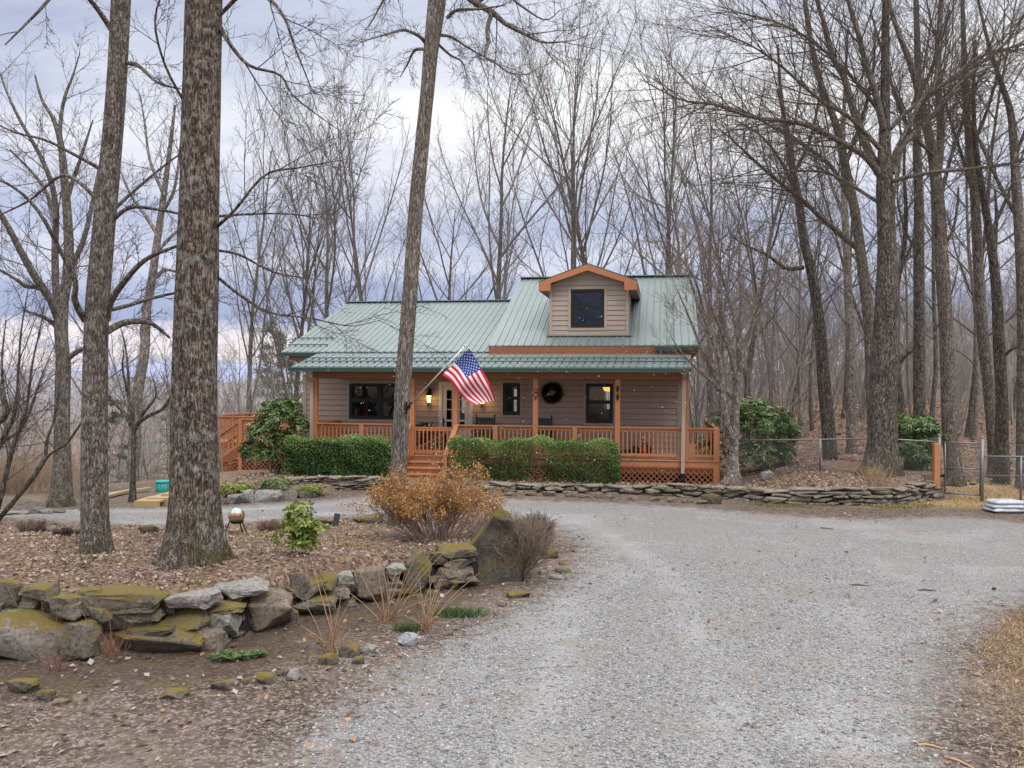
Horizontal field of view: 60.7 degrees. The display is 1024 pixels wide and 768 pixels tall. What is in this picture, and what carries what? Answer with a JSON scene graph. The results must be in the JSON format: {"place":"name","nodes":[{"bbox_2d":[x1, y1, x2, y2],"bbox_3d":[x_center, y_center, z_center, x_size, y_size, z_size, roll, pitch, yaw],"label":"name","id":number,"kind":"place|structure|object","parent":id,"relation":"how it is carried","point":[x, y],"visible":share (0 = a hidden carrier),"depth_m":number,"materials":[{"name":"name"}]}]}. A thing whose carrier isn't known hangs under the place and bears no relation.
{"place":"outdoors","nodes":[
{"label":"outdoors","id":0,"kind":"place"},
{"bbox_2d":[4,363,285,381],"bbox_3d":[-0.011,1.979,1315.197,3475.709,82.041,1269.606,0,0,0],"label":"hills","id":1,"kind":"structure","parent":0,"point":[221,365],"depth_m":1555.65,"materials":[{"name":"grey"}]},
{"bbox_2d":[0,492,1023,767],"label":"gravel driveway","id":2,"kind":"structure","parent":0,"point":[978,556],"depth_m":9.33,"materials":[{"name":"gravel"}]},
{"bbox_2d":[134,492,168,506],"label":"timber steps","id":3,"kind":"structure","parent":2,"relation":"on","point":[158,500],"depth_m":21.03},
{"bbox_2d":[406,600,504,618],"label":"grass tuft","id":4,"kind":"object","parent":2,"relation":"on","point":[456,611],"visible":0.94,"depth_m":11.27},
{"bbox_2d":[0,345,1023,716],"bbox_3d":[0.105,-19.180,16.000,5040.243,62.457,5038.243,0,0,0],"label":"ground","id":5,"kind":"structure","parent":0,"point":[106,673],"depth_m":12.16,"materials":[{"name":"soil"}]},
{"bbox_2d":[7,678,40,692],"bbox_3d":[-4.742,2.923,8.487,0.294,0.145,0.211,0,0,6],"label":"edging rock","id":6,"kind":"object","parent":5,"relation":"on","point":[21,685],"visible":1,"depth_m":8.42,"materials":[{"name":"stone"}]},
{"bbox_2d":[0,266,51,478],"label":"valley tree","id":7,"kind":"object","parent":5,"relation":"on","point":[9,444],"visible":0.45,"depth_m":59.34,"materials":[{"name":"brown plant"}]},
{"bbox_2d":[14,516,48,531],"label":"heather clump","id":8,"kind":"object","parent":5,"relation":"on","point":[37,526],"visible":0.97,"depth_m":15.93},
{"bbox_2d":[0,309,77,491],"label":"valley tree","id":9,"kind":"object","parent":5,"relation":"on","point":[17,423],"visible":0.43,"depth_m":43.41,"materials":[{"name":"brown plant"}]},
{"bbox_2d":[0,445,79,496],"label":"slope brush","id":10,"kind":"object","parent":5,"relation":"on","point":[12,483],"visible":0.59,"depth_m":23.82,"materials":[{"name":"plant"}]},
{"bbox_2d":[0,307,81,466],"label":"valley tree","id":11,"kind":"object","parent":5,"relation":"on","point":[35,400],"visible":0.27,"depth_m":51.02,"materials":[{"name":"brown plant"}]},
{"bbox_2d":[8,589,84,671],"bbox_3d":[-4.730,2.538,9.046,0.992,0.919,0.288,0,0,8],"label":"cane clump","id":12,"kind":"object","parent":5,"relation":"on","point":[54,664],"visible":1,"depth_m":9.04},
{"bbox_2d":[0,223,123,520],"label":"leaning sapling","id":13,"kind":"object","parent":5,"relation":"on","point":[25,418],"visible":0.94,"depth_m":17.58,"materials":[{"name":"brown plant"}]},
{"bbox_2d":[0,18,134,507],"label":"forked tree","id":14,"kind":"object","parent":5,"relation":"on","point":[61,493],"visible":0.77,"depth_m":21.02,"materials":[{"name":"grey plant"}]},
{"bbox_2d":[0,134,177,471],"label":"valley tree","id":15,"kind":"object","parent":5,"relation":"on","point":[120,370],"visible":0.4,"depth_m":37.26,"materials":[{"name":"grey plant"}]},
{"bbox_2d":[78,398,141,483],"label":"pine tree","id":16,"kind":"object","parent":5,"relation":"on","point":[112,421],"visible":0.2,"depth_m":42.10,"materials":[{"name":"green plant"}]},
{"bbox_2d":[80,602,144,659],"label":"cane clump","id":17,"kind":"object","parent":5,"relation":"on","point":[110,653],"visible":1,"depth_m":9.48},
{"bbox_2d":[71,265,169,479],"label":"valley tree","id":18,"kind":"object","parent":5,"relation":"on","point":[144,467],"visible":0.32,"depth_m":46.67,"materials":[{"name":"brown plant"}]},
{"bbox_2d":[74,328,171,502],"bbox_3d":[-9.262,0.808,21.791,3.410,4.560,1.639,0,0,29],"label":"dogwood","id":19,"kind":"object","parent":5,"relation":"on","point":[130,419],"visible":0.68,"depth_m":21.82,"materials":[{"name":"brown plant"}]},
{"bbox_2d":[0,0,258,554],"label":"tall tree","id":20,"kind":"object","parent":5,"relation":"on","point":[94,316],"visible":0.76,"depth_m":12.62,"materials":[{"name":"grey plant"}]},
{"bbox_2d":[0,343,302,483],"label":"valley wood","id":21,"kind":"object","parent":5,"relation":"on","point":[118,428],"visible":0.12,"depth_m":104.39,"materials":[{"name":"plant"}]},
{"bbox_2d":[140,400,169,479],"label":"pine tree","id":22,"kind":"object","parent":5,"relation":"on","point":[165,455],"visible":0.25,"depth_m":49.70,"materials":[{"name":"green plant"}]},
{"bbox_2d":[88,66,242,481],"bbox_3d":[-11.150,-2.784,27.203,5.027,14.586,2.473,0,0,24],"label":"leaning tree","id":23,"kind":"object","parent":5,"relation":"on","point":[158,229],"visible":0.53,"depth_m":26.93,"materials":[{"name":"grey plant"}]},
{"bbox_2d":[0,296,362,493],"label":"slope brush","id":24,"kind":"object","parent":5,"relation":"on","point":[146,457],"visible":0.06,"depth_m":33.84,"materials":[{"name":"plant"}]},
{"bbox_2d":[220,481,256,496],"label":"shrub","id":25,"kind":"object","parent":5,"relation":"on","point":[230,488],"visible":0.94,"depth_m":22.24,"materials":[{"name":"green plant"}]},
{"bbox_2d":[0,542,480,661],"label":"retaining wall","id":26,"kind":"structure","parent":5,"relation":"on","point":[207,619],"depth_m":9.80,"materials":[{"name":"stone"}]},
{"bbox_2d":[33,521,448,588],"bbox_3d":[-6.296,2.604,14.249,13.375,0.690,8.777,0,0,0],"label":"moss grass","id":27,"kind":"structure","parent":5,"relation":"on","point":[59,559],"depth_m":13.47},
{"bbox_2d":[218,304,271,461],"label":"valley tree","id":28,"kind":"object","parent":5,"relation":"on","point":[235,355],"visible":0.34,"depth_m":61.16,"materials":[{"name":"brown plant"}]},
{"bbox_2d":[84,0,450,570],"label":"tree","id":29,"kind":"object","parent":5,"relation":"on","point":[194,533],"visible":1,"depth_m":11.53,"materials":[{"name":"brown plant"}]},
{"bbox_2d":[0,519,537,630],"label":"leaf litter","id":30,"kind":"object","parent":5,"relation":"on","point":[136,573],"visible":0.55,"depth_m":12.80,"materials":[{"name":"brown plant"}]},
{"bbox_2d":[254,489,283,501],"bbox_3d":[-6.193,2.857,22.325,0.739,0.318,0.694,0,0,-6],"label":"bed boulder","id":31,"kind":"object","parent":5,"relation":"on","point":[270,495],"visible":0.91,"depth_m":22.08,"materials":[{"name":"grey stone"}]},
{"bbox_2d":[243,319,301,468],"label":"pine tree","id":32,"kind":"object","parent":5,"relation":"on","point":[270,360],"visible":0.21,"depth_m":59.95,"materials":[{"name":"plant"}]},
{"bbox_2d":[219,36,327,468],"bbox_3d":[-11.302,-4.859,39.391,5.261,22.108,6.635,0,0,-1],"label":"bare tree","id":33,"kind":"object","parent":5,"relation":"on","point":[249,356],"visible":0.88,"depth_m":39.87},
{"bbox_2d":[237,396,309,474],"bbox_3d":[-7.307,1.612,26.909,2.296,2.621,1.264,0,0,0],"label":"rhododendron","id":34,"kind":"object","parent":5,"relation":"on","point":[279,409],"visible":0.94,"depth_m":26.71,"materials":[{"name":"green plant"}]},
{"bbox_2d":[257,477,294,489],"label":"shrub","id":35,"kind":"object","parent":5,"relation":"on","point":[270,483],"visible":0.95,"depth_m":22.60,"materials":[{"name":"green plant"}]},
{"bbox_2d":[3,520,564,766],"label":"twig litter","id":36,"kind":"object","parent":5,"relation":"on","point":[183,577],"visible":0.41,"depth_m":11.38,"materials":[{"name":"brown wood"}]},
{"bbox_2d":[271,499,329,556],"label":"green shrub","id":37,"kind":"object","parent":5,"relation":"on","point":[299,536],"visible":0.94,"depth_m":12.17,"materials":[{"name":"green plant"}]},
{"bbox_2d":[231,63,391,408],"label":"bare tree","id":38,"kind":"object","parent":5,"relation":"on","point":[297,373],"visible":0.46,"depth_m":55.42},
{"bbox_2d":[222,34,404,345],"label":"bare tree","id":39,"kind":"object","parent":5,"relation":"on","point":[325,313],"visible":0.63,"depth_m":49.49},
{"bbox_2d":[300,548,353,652],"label":"cane clump","id":40,"kind":"object","parent":5,"relation":"on","point":[332,643],"visible":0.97,"depth_m":9.70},
{"bbox_2d":[280,433,391,477],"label":"clipped hedge","id":41,"kind":"object","parent":5,"relation":"on","point":[343,456],"visible":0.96,"depth_m":26.21,"materials":[{"name":"plant"}]},
{"bbox_2d":[252,2,424,318],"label":"bare tree","id":42,"kind":"object","parent":5,"relation":"on","point":[356,272],"visible":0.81,"depth_m":44.59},
{"bbox_2d":[288,475,408,489],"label":"dry stone wall","id":43,"kind":"structure","parent":5,"relation":"on","point":[348,484],"depth_m":24.53,"materials":[{"name":"stone"}]},
{"bbox_2d":[346,530,444,622],"bbox_3d":[-1.454,2.412,10.968,1.226,1.211,0.347,0,0,0],"label":"cane clump","id":44,"kind":"object","parent":5,"relation":"on","point":[392,615],"visible":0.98,"depth_m":11.00,"materials":[{"name":"plant"}]},
{"bbox_2d":[336,448,507,542],"bbox_3d":[-1.496,1.865,14.812,2.938,1.668,2.292,0,0,0],"label":"azalea bush","id":45,"kind":"object","parent":5,"relation":"on","point":[394,500],"visible":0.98,"depth_m":14.64,"materials":[{"name":"plant"}]},
{"bbox_2d":[400,552,478,632],"bbox_3d":[-0.865,2.507,10.526,0.965,1.026,0.344,0,0,0],"label":"cane clump","id":46,"kind":"object","parent":5,"relation":"on","point":[426,623],"visible":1,"depth_m":10.54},
{"bbox_2d":[372,107,539,300],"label":"bare tree","id":47,"kind":"object","parent":5,"relation":"on","point":[449,285],"visible":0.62,"depth_m":59.26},
{"bbox_2d":[218,263,719,483],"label":"house","id":48,"kind":"structure","parent":5,"relation":"on","point":[558,325],"depth_m":28.76,"materials":[{"name":"teal metal"}]},
{"bbox_2d":[346,381,409,421],"bbox_3d":[-4.521,0.597,29.979,2.387,1.412,0.095,0,0,10],"label":"window","id":49,"kind":"structure","parent":48,"relation":"in","point":[349,409],"depth_m":30.00,"materials":[{"name":"black glass"}]},
{"bbox_2d":[438,382,472,449],"bbox_3d":[-1.900,1.072,29.501,1.160,2.296,0.152,0,0,10],"label":"door","id":50,"kind":"structure","parent":48,"relation":"in","point":[443,386],"depth_m":29.54,"materials":[{"name":"white paint"}]},
{"bbox_2d":[500,380,522,417],"bbox_3d":[-0.017,0.502,29.191,0.766,1.254,0.095,0,0,10],"label":"window","id":51,"kind":"structure","parent":48,"relation":"in","point":[503,383],"depth_m":29.15,"materials":[{"name":"beige wood"}]},
{"bbox_2d":[540,381,563,405],"bbox_3d":[1.321,0.317,28.835,0.827,0.803,0.339,0,0,10],"label":"wreath","id":52,"kind":"object","parent":48,"relation":"attached to","point":[549,398],"visible":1,"depth_m":28.80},
{"bbox_2d":[568,286,606,329],"bbox_3d":[2.486,-2.485,28.755,1.283,1.447,0.095,0,0,10],"label":"window","id":53,"kind":"structure","parent":48,"relation":"in","point":[571,289],"depth_m":28.72,"materials":[{"name":"beige wood"}]},
{"bbox_2d":[583,381,614,425],"bbox_3d":[2.866,0.632,28.686,1.073,1.482,0.095,0,0,10],"label":"window","id":54,"kind":"structure","parent":48,"relation":"in","point":[586,421],"depth_m":28.65,"materials":[{"name":"beige wood"}]},
{"bbox_2d":[321,0,647,525],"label":"leaning tree","id":55,"kind":"object","parent":5,"relation":"on","point":[430,40],"visible":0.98,"depth_m":17.84,"materials":[{"name":"brown plant"}]},
{"bbox_2d":[404,345,494,413],"bbox_3d":[-1.263,-0.087,17.595,1.854,1.402,0.243,0,0,9],"label":"flag","id":56,"kind":"object","parent":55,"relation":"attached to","point":[464,374],"visible":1,"depth_m":17.50,"materials":[{"name":"fabric"}]},
{"bbox_2d":[471,507,524,582],"bbox_3d":[-0.239,2.653,13.392,0.834,1.530,0.518,0,0,-7],"label":"standing stone","id":57,"kind":"object","parent":5,"relation":"on","point":[497,528],"visible":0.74,"depth_m":13.23,"materials":[{"name":"stone"}]},
{"bbox_2d":[0,509,1023,767],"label":"scattered leaves","id":58,"kind":"object","parent":5,"relation":"on","point":[90,661],"visible":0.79,"depth_m":8.90,"materials":[{"name":"plant"}]},
{"bbox_2d":[467,501,561,576],"bbox_3d":[0.020,2.413,13.514,1.487,1.242,1.419,0,0,0],"label":"bare shrub","id":59,"kind":"object","parent":5,"relation":"on","point":[531,550],"visible":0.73,"depth_m":13.35,"materials":[{"name":"plant"}]},
{"bbox_2d":[427,0,644,299],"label":"bare tree","id":60,"kind":"object","parent":5,"relation":"on","point":[498,289],"visible":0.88,"depth_m":42.67,"materials":[{"name":"plant"}]},
{"bbox_2d":[221,459,856,496],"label":"leaf litter","id":61,"kind":"object","parent":5,"relation":"on","point":[262,474],"visible":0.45,"depth_m":24.73,"materials":[{"name":"brown plant"}]},
{"bbox_2d":[442,434,638,483],"bbox_3d":[0.706,2.219,25.309,5.859,1.516,1.572,0,0,10],"label":"clipped hedge","id":62,"kind":"object","parent":5,"relation":"on","point":[464,443],"visible":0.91,"depth_m":25.17,"materials":[{"name":"green plant"}]},
{"bbox_2d":[438,0,664,408],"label":"bare tree","id":63,"kind":"object","parent":5,"relation":"on","point":[582,248],"visible":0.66,"depth_m":49.27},
{"bbox_2d":[466,0,658,276],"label":"bare tree","id":64,"kind":"object","parent":5,"relation":"on","point":[574,208],"visible":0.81,"depth_m":46.23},
{"bbox_2d":[570,0,746,443],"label":"forest tree","id":65,"kind":"object","parent":5,"relation":"on","point":[668,219],"visible":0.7,"depth_m":34.10,"materials":[{"name":"brown plant"}]},
{"bbox_2d":[575,0,745,298],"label":"bare tree","id":66,"kind":"object","parent":5,"relation":"on","point":[652,195],"visible":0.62,"depth_m":42.93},
{"bbox_2d":[595,51,791,443],"bbox_3d":[7.517,-5.774,38.185,7.624,18.484,6.687,0,0,-27],"label":"forest tree","id":67,"kind":"object","parent":5,"relation":"on","point":[680,266],"visible":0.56,"depth_m":37.90,"materials":[{"name":"grey plant"}]},
{"bbox_2d":[631,44,773,425],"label":"forest tree","id":68,"kind":"object","parent":5,"relation":"on","point":[722,278],"visible":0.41,"depth_m":46.80,"materials":[{"name":"brown plant"}]},
{"bbox_2d":[695,409,731,473],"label":"laurel shrub","id":69,"kind":"object","parent":5,"relation":"on","point":[717,424],"visible":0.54,"depth_m":26.91,"materials":[{"name":"green plant"}]},
{"bbox_2d":[656,131,774,438],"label":"forest tree","id":70,"kind":"object","parent":5,"relation":"on","point":[721,244],"visible":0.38,"depth_m":41.74,"materials":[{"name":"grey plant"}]},
{"bbox_2d":[483,480,948,505],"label":"dry stone wall","id":71,"kind":"structure","parent":5,"relation":"on","point":[913,492],"depth_m":22.68,"materials":[{"name":"stone"}]},
{"bbox_2d":[643,2,788,418],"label":"bare tree","id":72,"kind":"object","parent":5,"relation":"on","point":[694,217],"visible":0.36,"depth_m":52.01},
{"bbox_2d":[638,189,806,485],"bbox_3d":[5.876,-1.279,25.251,4.774,8.965,3.238,0,0,-26],"label":"young maple","id":73,"kind":"object","parent":5,"relation":"on","point":[732,475],"visible":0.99,"depth_m":25.04,"materials":[{"name":"grey plant"}]},
{"bbox_2d":[661,63,808,411],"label":"forest tree","id":74,"kind":"object","parent":5,"relation":"on","point":[765,344],"visible":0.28,"depth_m":50.47,"materials":[{"name":"brown plant"}]},
{"bbox_2d":[693,126,821,426],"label":"forest tree","id":75,"kind":"object","parent":5,"relation":"on","point":[726,291],"visible":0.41,"depth_m":37.38,"materials":[{"name":"brown plant"}]},
{"bbox_2d":[725,396,806,470],"bbox_3d":[7.625,1.482,26.206,2.344,2.283,1.663,0,0,0],"label":"rhododendron","id":76,"kind":"object","parent":5,"relation":"on","point":[779,426],"visible":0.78,"depth_m":25.90,"materials":[{"name":"green plant"}]},
{"bbox_2d":[687,45,849,460],"bbox_3d":[8.191,-4.035,29.143,5.423,14.407,3.519,0,0,-11],"label":"bare tree","id":77,"kind":"object","parent":5,"relation":"on","point":[828,430],"visible":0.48,"depth_m":28.85,"materials":[{"name":"brown plant"}]},
{"bbox_2d":[726,136,837,404],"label":"forest tree","id":78,"kind":"object","parent":5,"relation":"on","point":[779,271],"visible":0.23,"depth_m":51.12,"materials":[{"name":"brown plant"}]},
{"bbox_2d":[572,0,1023,477],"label":"spreading tree","id":79,"kind":"object","parent":5,"relation":"on","point":[882,449],"visible":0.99,"depth_m":23.10,"materials":[{"name":"brown plant"}]},
{"bbox_2d":[699,0,897,442],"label":"forest tree","id":80,"kind":"object","parent":5,"relation":"on","point":[751,354],"visible":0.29,"depth_m":37.97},
{"bbox_2d":[666,0,933,432],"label":"forked tree","id":81,"kind":"object","parent":5,"relation":"on","point":[857,243],"visible":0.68,"depth_m":26.34,"materials":[{"name":"grey plant"}]},
{"bbox_2d":[729,81,874,437],"bbox_3d":[11.701,-5.362,38.352,6.318,16.272,6.962,0,0,-44],"label":"forest tree","id":82,"kind":"object","parent":5,"relation":"on","point":[801,298],"visible":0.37,"depth_m":37.52,"materials":[{"name":"brown plant"}]},
{"bbox_2d":[763,112,876,413],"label":"forest tree","id":83,"kind":"object","parent":5,"relation":"on","point":[796,385],"visible":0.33,"depth_m":41.81,"materials":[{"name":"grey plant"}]},
{"bbox_2d":[765,114,876,430],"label":"forest tree","id":84,"kind":"object","parent":5,"relation":"on","point":[811,420],"visible":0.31,"depth_m":40.42,"materials":[{"name":"plant"}]},
{"bbox_2d":[734,16,912,336],"bbox_3d":[14.160,-7.132,39.629,8.900,19.844,7.198,0,0,4],"label":"forest tree","id":85,"kind":"object","parent":5,"relation":"on","point":[839,247],"visible":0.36,"depth_m":39.50,"materials":[{"name":"brown plant"}]},
{"bbox_2d":[648,183,1016,435],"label":"bare wood","id":86,"kind":"object","parent":5,"relation":"on","point":[928,309],"visible":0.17,"depth_m":79.58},
{"bbox_2d":[739,438,937,479],"bbox_3d":[8.851,2.281,24.338,5.464,1.640,0.143,0,0,22],"label":"chain link fence","id":87,"kind":"object","parent":5,"relation":"on","point":[820,443],"visible":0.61,"depth_m":24.44,"materials":[{"name":"metal"}]},
{"bbox_2d":[787,35,900,453],"bbox_3d":[12.672,-4.960,33.609,4.856,16.782,3.140,0,0,0],"label":"bare tree","id":88,"kind":"object","parent":5,"relation":"on","point":[850,363],"visible":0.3,"depth_m":32.88,"materials":[{"name":"brown plant"}]},
{"bbox_2d":[683,396,1015,484],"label":"leaf litter","id":89,"kind":"object","parent":5,"relation":"on","point":[839,453],"visible":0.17,"depth_m":37.36,"materials":[{"name":"red plant"}]},
{"bbox_2d":[689,248,1016,465],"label":"underbrush","id":90,"kind":"object","parent":5,"relation":"on","point":[961,382],"visible":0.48,"depth_m":45.40,"materials":[{"name":"plant"}]},
{"bbox_2d":[796,21,935,418],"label":"forest tree","id":91,"kind":"object","parent":5,"relation":"on","point":[844,401],"visible":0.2,"depth_m":43.67,"materials":[{"name":"brown plant"}]},
{"bbox_2d":[820,142,962,414],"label":"forest tree","id":92,"kind":"object","parent":5,"relation":"on","point":[908,376],"visible":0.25,"depth_m":43.32,"materials":[{"name":"brown plant"}]},
{"bbox_2d":[833,0,971,432],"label":"bare tree","id":93,"kind":"object","parent":5,"relation":"on","point":[919,398],"visible":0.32,"depth_m":30.88,"materials":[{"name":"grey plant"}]},
{"bbox_2d":[787,0,1018,418],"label":"forest tree","id":94,"kind":"object","parent":5,"relation":"on","point":[910,257],"visible":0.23,"depth_m":43.38,"materials":[{"name":"brown plant"}]},
{"bbox_2d":[894,137,933,461],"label":"bare tree","id":95,"kind":"object","parent":5,"relation":"on","point":[901,398],"visible":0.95,"depth_m":27.95,"materials":[{"name":"brown plant"}]},
{"bbox_2d":[898,411,948,470],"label":"rhododendron","id":96,"kind":"object","parent":5,"relation":"on","point":[927,428],"visible":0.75,"depth_m":24.70,"materials":[{"name":"green plant"}]},
{"bbox_2d":[840,0,1008,420],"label":"forest tree","id":97,"kind":"object","parent":5,"relation":"on","point":[934,381],"visible":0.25,"depth_m":41.23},
{"bbox_2d":[932,443,939,488],"bbox_3d":[11.220,2.165,23.150,0.150,1.194,0.140,0,0,0],"label":"timber post","id":98,"kind":"object","parent":5,"relation":"on","point":[936,462],"visible":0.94,"depth_m":23.08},
{"bbox_2d":[857,2,1023,439],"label":"forest tree","id":99,"kind":"object","parent":5,"relation":"on","point":[974,430],"visible":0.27,"depth_m":35.93,"materials":[{"name":"grey plant"}]},
{"bbox_2d":[864,0,1023,486],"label":"mossy tree","id":100,"kind":"object","parent":5,"relation":"on","point":[949,419],"visible":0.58,"depth_m":25.87,"materials":[{"name":"grey plant"}]},
{"bbox_2d":[891,0,1023,477],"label":"bare tree","id":101,"kind":"object","parent":5,"relation":"on","point":[985,359],"visible":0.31,"depth_m":27.39,"materials":[{"name":"grey plant"}]},
{"bbox_2d":[937,434,983,501],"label":"chain link gate","id":102,"kind":"structure","parent":5,"relation":"on","point":[981,470],"depth_m":22.91,"materials":[{"name":"metal"}]},
{"bbox_2d":[911,0,1023,436],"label":"forest tree","id":103,"kind":"object","parent":5,"relation":"on","point":[968,428],"visible":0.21,"depth_m":36.04,"materials":[{"name":"brown plant"}]},
{"bbox_2d":[921,0,1023,488],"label":"bare tree","id":104,"kind":"object","parent":5,"relation":"on","point":[1018,219],"visible":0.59,"depth_m":25.43,"materials":[{"name":"brown plant"}]},
{"bbox_2d":[959,606,1023,767],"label":"dry grass","id":105,"kind":"structure","parent":5,"relation":"on","point":[1013,648],"depth_m":9.31,"materials":[{"name":"plant"}]},
{"bbox_2d":[965,40,1023,484],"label":"bare tree","id":106,"kind":"object","parent":5,"relation":"on","point":[1001,433],"visible":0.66,"depth_m":26.30,"materials":[{"name":"brown plant"}]},
{"bbox_2d":[984,455,1023,499],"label":"chain link fence","id":107,"kind":"object","parent":5,"relation":"on","point":[1020,478],"visible":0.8,"depth_m":22.67,"materials":[{"name":"metal"}]},
{"bbox_2d":[0,0,1023,369],"label":"sky","id":108,"kind":"structure","parent":0,"point":[67,17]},
{"bbox_2d":[870,486,1023,507],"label":"dry grass","id":109,"kind":"structure","parent":0,"point":[975,499],"depth_m":23.05,"materials":[{"name":"plant"}]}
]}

